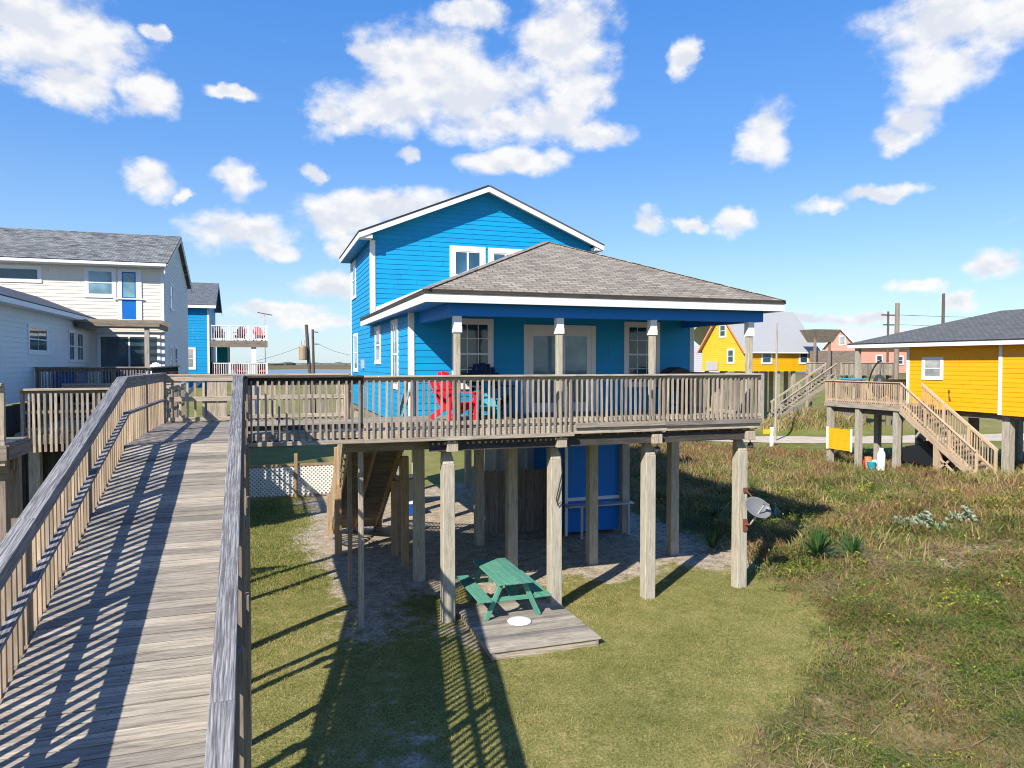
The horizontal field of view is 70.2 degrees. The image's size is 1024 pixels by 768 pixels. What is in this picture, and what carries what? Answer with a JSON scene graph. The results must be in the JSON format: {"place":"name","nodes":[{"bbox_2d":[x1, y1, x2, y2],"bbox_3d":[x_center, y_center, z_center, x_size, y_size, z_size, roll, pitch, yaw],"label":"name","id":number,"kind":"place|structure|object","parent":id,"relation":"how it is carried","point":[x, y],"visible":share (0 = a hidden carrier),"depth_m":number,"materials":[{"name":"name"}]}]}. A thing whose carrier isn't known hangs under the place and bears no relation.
{"place":"outdoors","nodes":[
{"label":"outdoors","id":0,"kind":"place"},
{"bbox_2d":[231,362,350,364],"bbox_3d":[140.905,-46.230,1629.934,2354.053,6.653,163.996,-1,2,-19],"label":"shore","id":1,"kind":"structure","parent":0,"point":[316,363],"depth_m":1422.95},
{"bbox_2d":[250,496,339,596],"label":"back lawn grass","id":2,"kind":"structure","parent":0,"point":[259,527],"depth_m":20.39,"materials":[{"name":"green plant"}]},
{"bbox_2d":[409,474,412,499],"bbox_3d":[-3.712,3.879,26.688,0.700,1.070,0.780,-1,2,-19],"label":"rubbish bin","id":3,"kind":"object","parent":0,"point":[410,486],"visible":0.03,"depth_m":26.36,"materials":[{"name":"grey plastic"}]},
{"bbox_2d":[0,0,1023,362],"label":"sky","id":4,"kind":"structure","parent":0,"point":[843,162],"materials":[{"name":"blue"}]},
{"bbox_2d":[6,363,1023,767],"bbox_3d":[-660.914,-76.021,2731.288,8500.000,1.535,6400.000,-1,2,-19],"label":"ground","id":5,"kind":"structure","parent":0,"point":[390,585],"depth_m":13.05,"materials":[{"name":"green plant"}]},
{"bbox_2d":[0,383,30,542],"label":"neighbour landing","id":6,"kind":"object","parent":5,"relation":"on","point":[13,450],"visible":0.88,"depth_m":13.38,"materials":[{"name":"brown wood"}]},
{"bbox_2d":[0,227,191,492],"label":"cream house","id":7,"kind":"structure","parent":5,"relation":"on","point":[81,299],"depth_m":30.85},
{"bbox_2d":[0,264,41,282],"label":"window","id":8,"kind":"structure","parent":7,"relation":"in","point":[8,273],"depth_m":29.97,"materials":[{"name":"white glass"}]},
{"bbox_2d":[27,323,48,354],"bbox_3d":[-15.504,-1.454,23.858,0.047,1.000,2.200,-1,2,-19],"label":"window","id":9,"kind":"structure","parent":7,"relation":"in","point":[37,334],"depth_m":23.77,"materials":[{"name":"white glass"}]},
{"bbox_2d":[68,329,75,362],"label":"window","id":10,"kind":"structure","parent":7,"relation":"in","point":[71,333],"depth_m":27.95,"materials":[{"name":"white glass"}]},
{"bbox_2d":[76,331,84,362],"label":"window","id":11,"kind":"structure","parent":7,"relation":"in","point":[80,335],"depth_m":29.26,"materials":[{"name":"white glass"}]},
{"bbox_2d":[84,267,115,297],"bbox_3d":[-17.466,-4.298,30.901,1.200,1.270,0.047,-1,2,-19],"label":"window","id":12,"kind":"structure","parent":7,"relation":"in","point":[98,282],"depth_m":30.90,"materials":[{"name":"white glass"}]},
{"bbox_2d":[122,272,135,318],"bbox_3d":[-16.435,-3.789,31.271,0.540,2.030,0.033,-1,2,-19],"label":"door","id":13,"kind":"structure","parent":7,"relation":"in","point":[128,278],"depth_m":31.25,"materials":[{"name":"blue glass"}]},
{"bbox_2d":[97,334,160,382],"bbox_3d":[-16.456,-1.050,31.337,2.430,2.150,0.050,-1,2,-19],"label":"sliding door","id":14,"kind":"structure","parent":7,"relation":"in","point":[113,350],"depth_m":31.26,"materials":[{"name":"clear glass"}]},
{"bbox_2d":[169,345,172,365],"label":"window","id":15,"kind":"structure","parent":7,"relation":"in","point":[171,346],"depth_m":33.90,"materials":[{"name":"white glass"}]},
{"bbox_2d":[170,282,173,311],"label":"window","id":16,"kind":"structure","parent":7,"relation":"in","point":[171,285],"depth_m":34.12,"materials":[{"name":"white glass"}]},
{"bbox_2d":[175,346,177,365],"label":"window","id":17,"kind":"structure","parent":7,"relation":"in","point":[176,347],"depth_m":35.81,"materials":[{"name":"white glass"}]},
{"bbox_2d":[14,383,185,509],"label":"neighbour walkway","id":18,"kind":"structure","parent":5,"relation":"on","point":[71,417],"depth_m":19.28,"materials":[{"name":"brown wood"}]},
{"bbox_2d":[34,366,179,474],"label":"neighbour deck","id":19,"kind":"structure","parent":5,"relation":"on","point":[155,369],"depth_m":23.72,"materials":[{"name":"brown wood"}]},
{"bbox_2d":[56,371,87,387],"bbox_3d":[-15.982,-0.151,26.481,0.660,0.720,2.060,-1,2,-19],"label":"deck box","id":20,"kind":"object","parent":19,"relation":"on","point":[70,377],"visible":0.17,"depth_m":25.57,"materials":[{"name":"blue plastic"}]},
{"bbox_2d":[137,362,160,373],"bbox_3d":[-13.746,-0.302,27.646,0.840,1.036,0.961,0,2,6],"label":"garden chair","id":21,"kind":"object","parent":19,"relation":"on","point":[153,364],"visible":0.12,"depth_m":27.98,"materials":[{"name":"white plastic"}]},
{"bbox_2d":[0,373,251,767],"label":"boardwalk ramp","id":22,"kind":"structure","parent":5,"relation":"on","point":[125,607],"depth_m":6.95,"materials":[{"name":"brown wood"}]},
{"bbox_2d":[185,282,267,441],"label":"house","id":23,"kind":"structure","parent":5,"relation":"on","point":[204,303],"depth_m":46.46,"materials":[{"name":"blue wood"}]},
{"bbox_2d":[188,347,195,369],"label":"window","id":24,"kind":"structure","parent":23,"relation":"in","point":[191,350],"depth_m":45.92,"materials":[{"name":"white glass"}]},
{"bbox_2d":[213,362,222,373],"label":"balcony chair","id":25,"kind":"object","parent":23,"relation":"on","point":[217,368],"visible":0.36,"depth_m":47.64,"materials":[{"name":"plastic"}]},
{"bbox_2d":[213,326,224,340],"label":"balcony chair","id":26,"kind":"object","parent":23,"relation":"on","point":[220,333],"visible":0.58,"depth_m":47.56,"materials":[{"name":"red plastic"}]},
{"bbox_2d":[233,362,245,373],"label":"balcony chair","id":27,"kind":"object","parent":23,"relation":"on","point":[235,368],"visible":0.56,"depth_m":47.96,"materials":[{"name":"pink plastic"}]},
{"bbox_2d":[233,326,246,340],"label":"balcony chair","id":28,"kind":"object","parent":23,"relation":"on","point":[238,333],"visible":0.52,"depth_m":48.01,"materials":[{"name":"red plastic"}]},
{"bbox_2d":[253,327,265,340],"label":"balcony chair","id":29,"kind":"object","parent":23,"relation":"on","point":[259,331],"visible":0.62,"depth_m":48.35,"materials":[{"name":"red plastic"}]},
{"bbox_2d":[256,362,265,373],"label":"balcony chair","id":30,"kind":"object","parent":23,"relation":"on","point":[262,368],"visible":0.49,"depth_m":48.48,"materials":[{"name":"red plastic"}]},
{"bbox_2d":[249,453,333,499],"bbox_3d":[-9.135,3.574,27.710,4.847,1.820,0.130,-1,2,-19],"label":"lattice fence","id":31,"kind":"object","parent":5,"relation":"on","point":[296,489],"visible":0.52,"depth_m":27.93,"materials":[{"name":"white wood"}]},
{"bbox_2d":[299,325,311,418],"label":"utility pole","id":32,"kind":"object","parent":5,"relation":"on","point":[304,352],"visible":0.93,"depth_m":57.65,"materials":[{"name":"brown wood"}]},
{"bbox_2d":[311,329,318,418],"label":"utility pole","id":33,"kind":"object","parent":5,"relation":"on","point":[313,357],"visible":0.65,"depth_m":59.32,"materials":[{"name":"brown wood"}]},
{"bbox_2d":[332,534,376,544],"bbox_3d":[-4.486,4.448,20.792,1.246,0.245,0.588,-1,2,-19],"label":"stack","id":34,"kind":"object","parent":5,"relation":"on","point":[353,539],"visible":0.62,"depth_m":20.71,"materials":[{"name":"grey wood"}]},
{"bbox_2d":[327,382,412,566],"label":"staircase","id":35,"kind":"structure","parent":5,"relation":"on","point":[380,482],"depth_m":19.56,"materials":[{"name":"brown wood"}]},
{"bbox_2d":[409,500,412,515],"bbox_3d":[-3.482,4.224,24.849,0.690,0.450,0.490,-1,2,-19],"label":"cool box","id":36,"kind":"object","parent":5,"relation":"on","point":[410,507],"visible":0.1,"depth_m":24.64,"materials":[{"name":"blue plastic"}]},
{"bbox_2d":[124,372,763,627],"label":"wooden deck","id":37,"kind":"structure","parent":5,"relation":"on","point":[360,434],"depth_m":14.83,"materials":[{"name":"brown wood"}]},
{"bbox_2d":[430,371,480,420],"bbox_3d":[-1.325,0.275,16.252,0.907,1.118,1.038,-1,2,-35],"label":"garden chair","id":38,"kind":"object","parent":37,"relation":"on","point":[438,398],"visible":0.43,"depth_m":16.23,"materials":[{"name":"red plastic"}]},
{"bbox_2d":[472,382,501,419],"bbox_3d":[-0.584,0.393,16.533,0.689,0.849,0.788,0,2,-4],"label":"garden chair","id":39,"kind":"object","parent":37,"relation":"on","point":[486,403],"visible":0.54,"depth_m":16.65,"materials":[{"name":"teal plastic"}]},
{"bbox_2d":[467,363,514,417],"bbox_3d":[-0.544,0.152,17.276,1.067,1.315,1.220,-1,2,-19],"label":"garden chair","id":40,"kind":"object","parent":37,"relation":"on","point":[486,368],"visible":0.42,"depth_m":17.52,"materials":[{"name":"black plastic"}]},
{"bbox_2d":[657,367,693,412],"bbox_3d":[4.217,0.145,18.807,0.800,1.161,0.500,-1,2,-19],"label":"covered grill","id":41,"kind":"object","parent":37,"relation":"on","point":[674,370],"visible":0.45,"depth_m":18.58,"materials":[{"name":"black fabric"}]},
{"bbox_2d":[484,468,545,534],"bbox_3d":[0.200,3.589,21.760,2.638,2.142,0.185,-1,2,-19],"label":"screen","id":42,"kind":"object","parent":5,"relation":"on","point":[531,499],"visible":0.5,"depth_m":21.70,"materials":[{"name":"brown wood"}]},
{"bbox_2d":[455,596,600,660],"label":"ground platform","id":43,"kind":"structure","parent":5,"relation":"on","point":[552,627],"depth_m":13.73,"materials":[{"name":"brown wood"}]},
{"bbox_2d":[456,558,551,620],"bbox_3d":[-0.212,4.218,14.998,1.491,0.777,1.800,-1,2,-19],"label":"picnic table","id":44,"kind":"object","parent":43,"relation":"on","point":[502,572],"visible":1,"depth_m":14.61,"materials":[{"name":"green paint"}]},
{"bbox_2d":[507,616,531,625],"bbox_3d":[0.147,4.583,14.148,0.480,0.060,0.480,-1,2,-19],"label":"bucket lid","id":45,"kind":"object","parent":43,"relation":"on","point":[519,620],"visible":1,"depth_m":14.05,"materials":[{"name":"white plastic"}]},
{"bbox_2d":[339,185,785,622],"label":"blue house","id":46,"kind":"structure","parent":5,"relation":"on","point":[502,282],"depth_m":18.21,"materials":[{"name":"blue wood"}]},
{"bbox_2d":[351,260,355,300],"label":"window","id":47,"kind":"structure","parent":46,"relation":"in","point":[353,266],"depth_m":27.82,"materials":[{"name":"white glass"}]},
{"bbox_2d":[353,333,357,371],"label":"window","id":48,"kind":"structure","parent":46,"relation":"in","point":[355,336],"depth_m":27.61,"materials":[{"name":"white glass"}]},
{"bbox_2d":[374,325,380,363],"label":"window","id":49,"kind":"structure","parent":46,"relation":"in","point":[377,329],"depth_m":22.03,"materials":[{"name":"white glass"}]},
{"bbox_2d":[391,319,398,389],"bbox_3d":[-3.106,-0.783,19.257,0.047,1.830,1.000,-1,2,-19],"label":"window","id":50,"kind":"structure","parent":46,"relation":"in","point":[394,323],"depth_m":19.23,"materials":[{"name":"white glass"}]},
{"bbox_2d":[450,245,485,276],"bbox_3d":[-1.485,-4.049,24.490,1.240,1.150,0.047,-1,2,-19],"label":"window","id":51,"kind":"structure","parent":46,"relation":"in","point":[462,258],"depth_m":24.46,"materials":[{"name":"white glass"}]},
{"bbox_2d":[452,318,493,388],"bbox_3d":[-0.956,-0.735,17.796,1.050,1.720,0.047,-1,2,-19],"label":"window","id":52,"kind":"structure","parent":46,"relation":"in","point":[477,335],"depth_m":17.82,"materials":[{"name":"clear glass"}]},
{"bbox_2d":[488,248,522,262],"bbox_3d":[-0.216,-4.057,24.920,1.240,1.140,0.047,-1,2,-19],"label":"window","id":53,"kind":"structure","parent":46,"relation":"in","point":[493,253],"depth_m":24.82,"materials":[{"name":"white glass"}]},
{"bbox_2d":[529,330,554,412],"bbox_3d":[0.819,-0.318,18.418,0.863,2.070,0.029,-1,2,-19],"label":"door","id":54,"kind":"structure","parent":46,"relation":"in","point":[541,342],"depth_m":18.39,"materials":[{"name":"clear glass"}]},
{"bbox_2d":[563,331,591,411],"bbox_3d":[1.650,-0.326,18.668,0.863,2.070,0.089,-1,2,-19],"label":"door","id":55,"kind":"structure","parent":46,"relation":"in","point":[577,345],"depth_m":18.70,"materials":[{"name":"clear glass"}]},
{"bbox_2d":[624,322,659,386],"bbox_3d":[3.444,-0.779,19.285,1.060,1.720,0.047,-1,2,-19],"label":"window","id":56,"kind":"structure","parent":46,"relation":"in","point":[635,333],"depth_m":19.24,"materials":[{"name":"clear glass"}]},
{"bbox_2d":[743,487,770,530],"bbox_3d":[5.481,2.874,16.353,0.642,0.990,0.513,1,2,28],"label":"satellite dish","id":57,"kind":"object","parent":46,"relation":"attached to","point":[756,507],"visible":1,"depth_m":16.32,"materials":[{"name":"grey metal"}]},
{"bbox_2d":[694,326,719,397],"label":"lavender house","id":58,"kind":"structure","parent":5,"relation":"on","point":[700,333],"depth_m":73.53,"materials":[{"name":"white wood"}]},
{"bbox_2d":[696,527,730,552],"bbox_3d":[5.535,4.232,19.790,1.130,0.790,1.083,-1,2,-19],"label":"plant","id":59,"kind":"object","parent":5,"relation":"on","point":[712,543],"visible":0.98,"depth_m":19.84,"materials":[{"name":"green plant"}]},
{"bbox_2d":[705,503,727,519],"bbox_3d":[6.488,4.116,23.395,0.839,0.629,0.890,-1,2,-19],"label":"yucca","id":60,"kind":"object","parent":5,"relation":"on","point":[713,513],"visible":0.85,"depth_m":23.31,"materials":[{"name":"green plant"}]},
{"bbox_2d":[697,312,819,420],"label":"golden chalet","id":61,"kind":"object","parent":5,"relation":"on","point":[721,348],"visible":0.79,"depth_m":63.59,"materials":[{"name":"yellow wood"}]},
{"bbox_2d":[719,325,725,337],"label":"window","id":62,"kind":"structure","parent":61,"relation":"in","point":[722,328],"depth_m":64.49,"materials":[{"name":"white glass"}]},
{"bbox_2d":[727,349,733,363],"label":"window","id":63,"kind":"structure","parent":61,"relation":"in","point":[730,352],"depth_m":63.41,"materials":[{"name":"white glass"}]},
{"bbox_2d":[761,353,771,363],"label":"window","id":64,"kind":"structure","parent":61,"relation":"in","point":[766,358],"depth_m":62.17,"materials":[{"name":"white glass"}]},
{"bbox_2d":[799,353,808,363],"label":"window","id":65,"kind":"structure","parent":61,"relation":"in","point":[803,357],"depth_m":63.41,"materials":[{"name":"white glass"}]},
{"bbox_2d":[763,427,773,445],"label":"marker post","id":66,"kind":"object","parent":5,"relation":"on","point":[770,431],"visible":0.82,"depth_m":45.03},
{"bbox_2d":[766,502,780,519],"bbox_3d":[8.191,4.092,23.474,1.323,0.474,0.758,-1,2,-19],"label":"prickly pear","id":67,"kind":"object","parent":5,"relation":"on","point":[775,510],"visible":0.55,"depth_m":23.31,"materials":[{"name":"green plant"}]},
{"bbox_2d":[774,323,777,440],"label":"bare pole","id":68,"kind":"object","parent":5,"relation":"on","point":[775,417],"visible":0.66,"depth_m":48.12,"materials":[{"name":"brown wood"}]},
{"bbox_2d":[791,526,844,558],"bbox_3d":[7.849,4.037,18.604,1.499,0.923,1.491,-1,2,-19],"label":"yucca","id":69,"kind":"object","parent":5,"relation":"on","point":[819,545],"visible":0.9,"depth_m":18.53,"materials":[{"name":"green plant"}]},
{"bbox_2d":[793,407,853,416],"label":"dune fence","id":70,"kind":"object","parent":5,"relation":"on","point":[846,413],"visible":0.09,"depth_m":57.16,"materials":[{"name":"brown wood"}]},
{"bbox_2d":[630,404,1023,767],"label":"dune grass","id":71,"kind":"structure","parent":5,"relation":"on","point":[796,415],"depth_m":20.61,"materials":[{"name":"green plant"}]},
{"bbox_2d":[630,441,1023,767],"bbox_3d":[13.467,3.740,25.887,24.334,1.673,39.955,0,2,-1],"label":"leafy weeds","id":72,"kind":"object","parent":5,"relation":"on","point":[973,624],"visible":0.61,"depth_m":14.77,"materials":[{"name":"green plant"}]},
{"bbox_2d":[630,440,1023,767],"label":"russet scrub","id":73,"kind":"object","parent":5,"relation":"on","point":[781,450],"visible":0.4,"depth_m":20.73,"materials":[{"name":"plant"}]},
{"bbox_2d":[633,467,1023,767],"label":"loose straw","id":74,"kind":"object","parent":5,"relation":"on","point":[932,547],"visible":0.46,"depth_m":14.05,"materials":[{"name":"plant"}]},
{"bbox_2d":[769,329,893,425],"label":"lookout deck","id":75,"kind":"structure","parent":5,"relation":"on","point":[831,364],"depth_m":59.57,"materials":[{"name":"brown wood"}]},
{"bbox_2d":[833,533,875,556],"bbox_3d":[8.537,4.049,18.311,0.914,0.728,1.168,-1,2,-19],"label":"yucca","id":76,"kind":"object","parent":5,"relation":"on","point":[853,547],"visible":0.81,"depth_m":18.35,"materials":[{"name":"green plant"}]},
{"bbox_2d":[821,327,913,397],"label":"pink house","id":77,"kind":"structure","parent":5,"relation":"on","point":[845,337],"depth_m":85.13,"materials":[{"name":"pink wood"}]},
{"bbox_2d":[839,335,845,345],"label":"window","id":78,"kind":"structure","parent":77,"relation":"in","point":[842,338],"depth_m":85.60,"materials":[{"name":"white glass"}]},
{"bbox_2d":[876,355,882,361],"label":"window","id":79,"kind":"structure","parent":77,"relation":"in","point":[878,357],"depth_m":83.89,"materials":[{"name":"white glass"}]},
{"bbox_2d":[899,356,903,364],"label":"window","id":80,"kind":"structure","parent":77,"relation":"in","point":[901,358],"depth_m":84.95,"materials":[{"name":"white glass"}]},
{"bbox_2d":[863,457,876,468],"bbox_3d":[16.639,3.655,33.928,0.755,0.500,0.794,-1,2,-38],"label":"toy pile","id":81,"kind":"object","parent":5,"relation":"on","point":[869,461],"visible":0.81,"depth_m":33.82,"materials":[{"name":"orange plastic"}]},
{"bbox_2d":[877,448,885,470],"bbox_3d":[16.703,3.424,32.954,0.340,1.020,0.331,-1,2,-19],"label":"gas bottle","id":82,"kind":"object","parent":5,"relation":"on","point":[881,455],"visible":0.8,"depth_m":32.83,"materials":[{"name":"white metal"}]},
{"bbox_2d":[881,311,894,424],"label":"service pole","id":83,"kind":"object","parent":5,"relation":"on","point":[887,351],"visible":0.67,"depth_m":59.97,"materials":[{"name":"brown wood"}]},
{"bbox_2d":[892,303,899,426],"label":"bare pole","id":84,"kind":"object","parent":5,"relation":"on","point":[896,351],"visible":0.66,"depth_m":57.64,"materials":[{"name":"brown wood"}]},
{"bbox_2d":[824,379,998,476],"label":"yellow house deck","id":85,"kind":"structure","parent":5,"relation":"on","point":[897,408],"depth_m":32.04,"materials":[{"name":"brown wood"}]},
{"bbox_2d":[826,426,851,451],"bbox_3d":[15.828,2.666,35.255,0.050,1.090,1.660,-1,2,-19],"label":"shower panel","id":86,"kind":"object","parent":85,"relation":"attached to","point":[838,439],"visible":1,"depth_m":35.24,"materials":[{"name":"yellow wood"}]},
{"bbox_2d":[866,360,886,402],"bbox_3d":[17.140,-0.123,34.212,0.995,2.008,0.995,1,2,21],"label":"egg chair stand","id":87,"kind":"object","parent":85,"relation":"on","point":[879,378],"visible":0.53,"depth_m":33.95,"materials":[{"name":"black metal"}]},
{"bbox_2d":[891,511,950,531],"bbox_3d":[11.874,3.917,21.156,1.559,0.585,0.867,1,2,26],"label":"prickly pear","id":88,"kind":"object","parent":5,"relation":"on","point":[928,515],"visible":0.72,"depth_m":21.08,"materials":[{"name":"green plant"}]},
{"bbox_2d":[902,437,962,469],"bbox_3d":[18.326,3.056,31.774,1.175,1.517,2.334,-1,2,-19],"label":"covered cart","id":89,"kind":"object","parent":5,"relation":"on","point":[920,452],"visible":0.38,"depth_m":31.73,"materials":[{"name":"black fabric"}]},
{"bbox_2d":[847,309,1023,475],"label":"yellow house","id":90,"kind":"structure","parent":5,"relation":"on","point":[971,369],"depth_m":31.28,"materials":[{"name":"yellow wood"}]},
{"bbox_2d":[921,357,943,379],"bbox_3d":[18.879,-0.701,32.724,0.047,1.030,1.100,-1,2,-19],"label":"window","id":91,"kind":"structure","parent":90,"relation":"in","point":[932,367],"depth_m":32.72,"materials":[{"name":"white glass"}]},
{"bbox_2d":[940,293,944,418],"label":"bare pole","id":92,"kind":"object","parent":5,"relation":"on","point":[943,310],"visible":0.34,"depth_m":59.14,"materials":[{"name":"brown wood"}]},
{"bbox_2d":[945,505,976,521],"bbox_3d":[13.189,3.811,21.531,0.871,0.412,0.830,0,2,15],"label":"prickly pear","id":93,"kind":"object","parent":5,"relation":"on","point":[966,511],"visible":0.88,"depth_m":21.43,"materials":[{"name":"green plant"}]},
{"bbox_2d":[231,369,805,373],"bbox_3d":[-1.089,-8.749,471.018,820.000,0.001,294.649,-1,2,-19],"label":"bay water","id":94,"kind":"structure","parent":0,"point":[303,371],"depth_m":417.07,"materials":[{"name":"blue liquid"}]},
{"bbox_2d":[251,550,1023,767],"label":"lawn grass","id":95,"kind":"structure","parent":0,"point":[598,674],"depth_m":11.97,"materials":[{"name":"green plant"}]},
{"bbox_2d":[256,433,1023,443],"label":"road","id":96,"kind":"structure","parent":0,"point":[866,439],"depth_m":48.92,"materials":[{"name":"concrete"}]},
{"bbox_2d":[840,378,866,399],"bbox_3d":[16.737,0.281,35.725,0.800,1.110,0.900,-1,2,-19],"label":"patio table","id":97,"kind":"object","parent":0,"point":[854,379],"visible":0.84,"depth_m":35.53,"materials":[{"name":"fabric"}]}
]}

